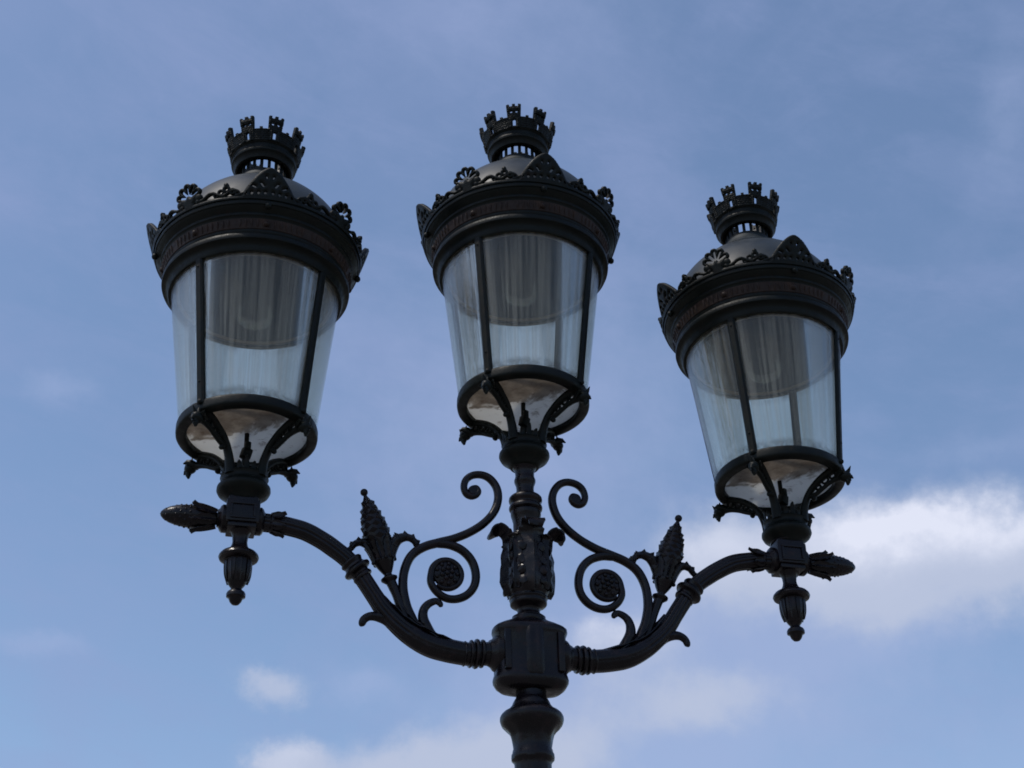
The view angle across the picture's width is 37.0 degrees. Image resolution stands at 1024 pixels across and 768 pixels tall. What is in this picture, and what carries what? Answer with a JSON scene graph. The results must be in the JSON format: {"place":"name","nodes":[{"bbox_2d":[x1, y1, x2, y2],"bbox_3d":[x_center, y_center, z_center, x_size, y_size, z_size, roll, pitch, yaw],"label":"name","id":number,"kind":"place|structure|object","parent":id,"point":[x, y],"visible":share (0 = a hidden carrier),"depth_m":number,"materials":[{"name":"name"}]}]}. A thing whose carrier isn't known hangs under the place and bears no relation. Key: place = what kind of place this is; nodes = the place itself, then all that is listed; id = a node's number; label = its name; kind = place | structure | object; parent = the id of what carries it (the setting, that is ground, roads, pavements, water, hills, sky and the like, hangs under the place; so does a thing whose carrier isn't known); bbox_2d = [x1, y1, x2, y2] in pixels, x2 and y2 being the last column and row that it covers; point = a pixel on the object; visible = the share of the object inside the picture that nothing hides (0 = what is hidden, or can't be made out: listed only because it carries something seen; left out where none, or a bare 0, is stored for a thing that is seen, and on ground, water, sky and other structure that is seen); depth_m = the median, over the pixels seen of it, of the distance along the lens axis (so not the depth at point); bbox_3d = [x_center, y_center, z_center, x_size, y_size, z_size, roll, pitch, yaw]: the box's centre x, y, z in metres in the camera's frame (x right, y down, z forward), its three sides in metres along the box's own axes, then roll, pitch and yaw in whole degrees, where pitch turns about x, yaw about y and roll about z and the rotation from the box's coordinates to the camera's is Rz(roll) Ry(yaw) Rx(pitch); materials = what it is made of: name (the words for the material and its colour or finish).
{"place":"outdoors","nodes":[
{"label":"outdoors","id":0,"kind":"place"},
{"bbox_2d":[146,104,855,767],"bbox_3d":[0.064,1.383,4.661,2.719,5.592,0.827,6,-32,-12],"label":"street lamp","id":1,"kind":"object","parent":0,"point":[248,254],"visible":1,"depth_m":5.34,"materials":[{"name":"black metal"}]},
{"bbox_2d":[0,0,1023,767],"label":"sky","id":2,"kind":"structure","parent":0,"point":[888,135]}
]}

